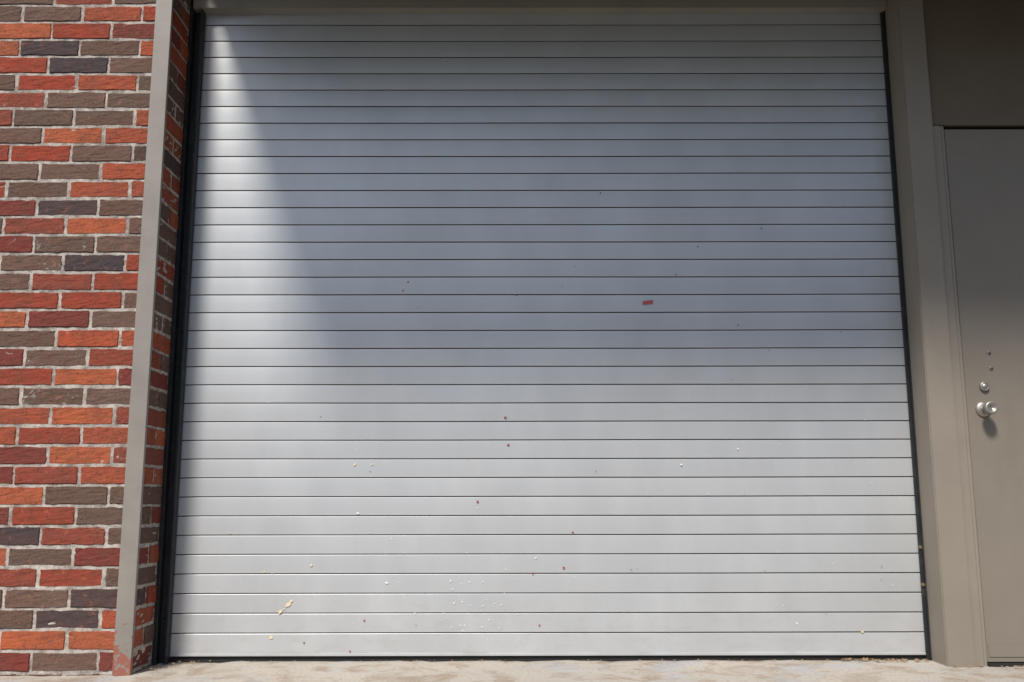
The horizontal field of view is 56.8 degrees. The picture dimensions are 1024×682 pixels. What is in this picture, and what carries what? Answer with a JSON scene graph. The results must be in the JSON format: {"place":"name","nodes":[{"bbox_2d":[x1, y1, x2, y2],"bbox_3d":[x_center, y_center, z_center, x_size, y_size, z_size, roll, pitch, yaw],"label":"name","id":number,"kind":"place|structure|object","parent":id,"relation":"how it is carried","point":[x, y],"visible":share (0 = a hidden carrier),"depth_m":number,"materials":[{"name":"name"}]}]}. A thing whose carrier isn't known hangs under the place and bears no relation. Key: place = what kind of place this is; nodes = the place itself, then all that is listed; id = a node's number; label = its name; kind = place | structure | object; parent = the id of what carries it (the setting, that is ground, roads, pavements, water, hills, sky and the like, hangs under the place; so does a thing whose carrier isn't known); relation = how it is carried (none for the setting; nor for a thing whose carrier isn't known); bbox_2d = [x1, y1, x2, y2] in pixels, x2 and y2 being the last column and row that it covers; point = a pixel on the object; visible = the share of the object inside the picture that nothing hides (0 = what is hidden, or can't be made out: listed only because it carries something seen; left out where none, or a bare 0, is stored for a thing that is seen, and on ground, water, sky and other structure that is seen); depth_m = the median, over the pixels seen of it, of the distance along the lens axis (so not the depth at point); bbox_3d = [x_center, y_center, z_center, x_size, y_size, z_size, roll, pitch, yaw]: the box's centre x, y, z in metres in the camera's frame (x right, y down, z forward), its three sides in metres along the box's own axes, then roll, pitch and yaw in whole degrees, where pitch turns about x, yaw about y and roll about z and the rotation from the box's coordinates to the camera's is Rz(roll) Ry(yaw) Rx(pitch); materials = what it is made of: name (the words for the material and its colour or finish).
{"place":"outdoors","nodes":[
{"label":"outdoors","id":0,"kind":"place"},
{"bbox_2d":[0,660,1023,681],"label":"concrete ground","id":1,"kind":"structure","parent":0,"point":[633,671],"depth_m":3.35,"materials":[{"name":"beige concrete"}]},
{"bbox_2d":[0,0,189,675],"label":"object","id":2,"kind":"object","parent":1,"relation":"on","point":[114,406],"visible":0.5,"depth_m":3.54,"materials":[{"name":"red brick"}]},
{"bbox_2d":[0,0,189,676],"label":"bricks","id":3,"kind":"object","parent":2,"relation":"on","point":[54,640],"visible":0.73,"depth_m":3.55,"materials":[{"name":"red brick"}]},
{"bbox_2d":[112,0,173,675],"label":"steel corner guard","id":4,"kind":"object","parent":3,"relation":"attached to","point":[133,485],"visible":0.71,"depth_m":3.51,"materials":[{"name":"paint"}]},
{"bbox_2d":[151,0,205,664],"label":"door guide rail","id":5,"kind":"object","parent":1,"relation":"on","point":[161,643],"visible":0.66,"depth_m":3.75,"materials":[{"name":"black paint"}]},
{"bbox_2d":[170,655,925,662],"bbox_3d":[0.136,1.208,3.599,2.896,0.030,0.026,0,-10,0],"label":"bottom seal","id":6,"kind":"object","parent":1,"relation":"on","point":[213,659],"visible":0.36,"depth_m":3.59,"materials":[{"name":"black rubber"}]},
{"bbox_2d":[141,657,1023,668],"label":"dead leaves","id":7,"kind":"object","parent":1,"relation":"on","point":[861,659],"visible":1,"depth_m":3.55,"materials":[{"name":"brown plant"}]},
{"bbox_2d":[885,0,975,667],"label":"column","id":8,"kind":"structure","parent":1,"relation":"on","point":[948,593],"depth_m":3.66,"materials":[{"name":"beige paint"}]},
{"bbox_2d":[191,0,886,13],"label":"steel lintel","id":9,"kind":"structure","parent":8,"relation":"attached to","point":[542,6],"depth_m":3.98,"materials":[{"name":"paint"}]},
{"bbox_2d":[170,14,924,653],"bbox_3d":[0.133,-0.147,3.816,2.896,2.705,0.014,0,-10,0],"label":"slat curtain","id":10,"kind":"object","parent":9,"relation":"hanging from","point":[358,172],"visible":0.98,"depth_m":3.79,"materials":[{"name":"paint"}]},
{"bbox_2d":[349,274,676,651],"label":"red specks","id":11,"kind":"object","parent":10,"relation":"attached to","point":[507,445],"visible":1,"depth_m":3.68,"materials":[{"name":"red"}]},
{"bbox_2d":[229,463,863,638],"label":"yellow stains","id":12,"kind":"object","parent":10,"relation":"attached to","point":[288,603],"visible":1,"depth_m":3.61,"materials":[{"name":"beige"}]},
{"bbox_2d":[170,652,925,656],"bbox_3d":[0.135,1.187,3.589,2.876,0.008,0.018,0,-10,0],"label":"bottom bar","id":13,"kind":"object","parent":10,"relation":"attached to","point":[585,654],"visible":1,"depth_m":3.58,"materials":[{"name":"grey metal"}]},
{"bbox_2d":[216,47,892,634],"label":"white specks","id":14,"kind":"object","parent":10,"relation":"attached to","point":[536,557],"visible":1,"depth_m":3.63,"materials":[{"name":"white"}]},
{"bbox_2d":[643,300,652,303],"bbox_3d":[0.546,-0.156,3.808,0.042,0.019,0.001,0,-10,0],"label":"red tape piece","id":15,"kind":"object","parent":10,"relation":"attached to","point":[648,302],"visible":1,"depth_m":3.81,"materials":[{"name":"red plastic"}]},
{"bbox_2d":[880,11,931,660],"bbox_3d":[1.570,-0.160,3.801,0.014,2.790,0.018,0,-10,0],"label":"door guide rail","id":16,"kind":"object","parent":8,"relation":"attached to","point":[906,352],"visible":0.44,"depth_m":3.77,"materials":[{"name":"black paint"}]},
{"bbox_2d":[923,0,1023,128],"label":"panel transom","id":17,"kind":"object","parent":8,"relation":"attached to","point":[975,54],"visible":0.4,"depth_m":3.85,"materials":[{"name":"metal"}]},
{"bbox_2d":[933,126,983,666],"bbox_3d":[1.702,0.181,3.714,0.038,2.089,0.185,0,-10,0],"label":"frame stile","id":18,"kind":"object","parent":1,"relation":"on","point":[966,495],"visible":0.34,"depth_m":3.61,"materials":[{"name":"beige paint"}]},
{"bbox_2d":[940,126,986,665],"bbox_3d":[1.728,0.182,3.718,0.014,2.089,0.178,0,-10,0],"label":"frame stop","id":19,"kind":"object","parent":1,"relation":"on","point":[965,410],"visible":0.24,"depth_m":3.62,"materials":[{"name":"beige paint"}]},
{"bbox_2d":[987,662,1023,666],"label":"threshold","id":20,"kind":"object","parent":1,"relation":"on","point":[999,664],"visible":0.4,"depth_m":3.45,"materials":[{"name":"grey metal"}]},
{"bbox_3d":[2.700,0.180,3.716,0.062,2.089,0.185,0,-10,0],"label":"frame stile hinge","id":21,"kind":"object","parent":1,"relation":"on","visible":0},
{"bbox_2d":[944,129,1023,661],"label":"door leaf","id":22,"kind":"object","parent":21,"relation":"attached to","point":[985,171],"visible":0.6,"depth_m":3.67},
{"bbox_2d":[975,401,988,416],"bbox_3d":[1.801,0.260,3.615,0.060,0.060,0.011,0,-10,0],"label":"knob rose","id":23,"kind":"object","parent":22,"relation":"attached to","point":[978,409],"visible":0.59,"depth_m":3.61,"materials":[{"name":"silver metal"}]},
{"bbox_2d":[979,382,988,391],"bbox_3d":[1.811,0.174,3.629,0.038,0.038,0.012,0,-10,0],"label":"deadbolt collar","id":24,"kind":"object","parent":22,"relation":"attached to","point":[980,387],"visible":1,"depth_m":3.63,"materials":[{"name":"silver metal"}]},
{"bbox_2d":[982,383,987,388],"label":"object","id":25,"kind":"object","parent":24,"relation":"in","point":[984,385],"visible":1,"depth_m":3.62,"materials":[{"name":"silver metal"}]},
{"bbox_2d":[982,401,997,414],"bbox_3d":[1.801,0.254,3.582,0.051,0.051,0.060,0,-10,0],"label":"knob","id":26,"kind":"object","parent":22,"relation":"attached to","point":[990,407],"visible":1,"depth_m":3.56,"materials":[{"name":"silver metal"}]},
{"bbox_2d":[988,644,1023,656],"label":"kick strip","id":27,"kind":"object","parent":22,"relation":"attached to","point":[1006,650],"visible":1,"depth_m":3.47,"materials":[{"name":"brown metal"}]}
]}

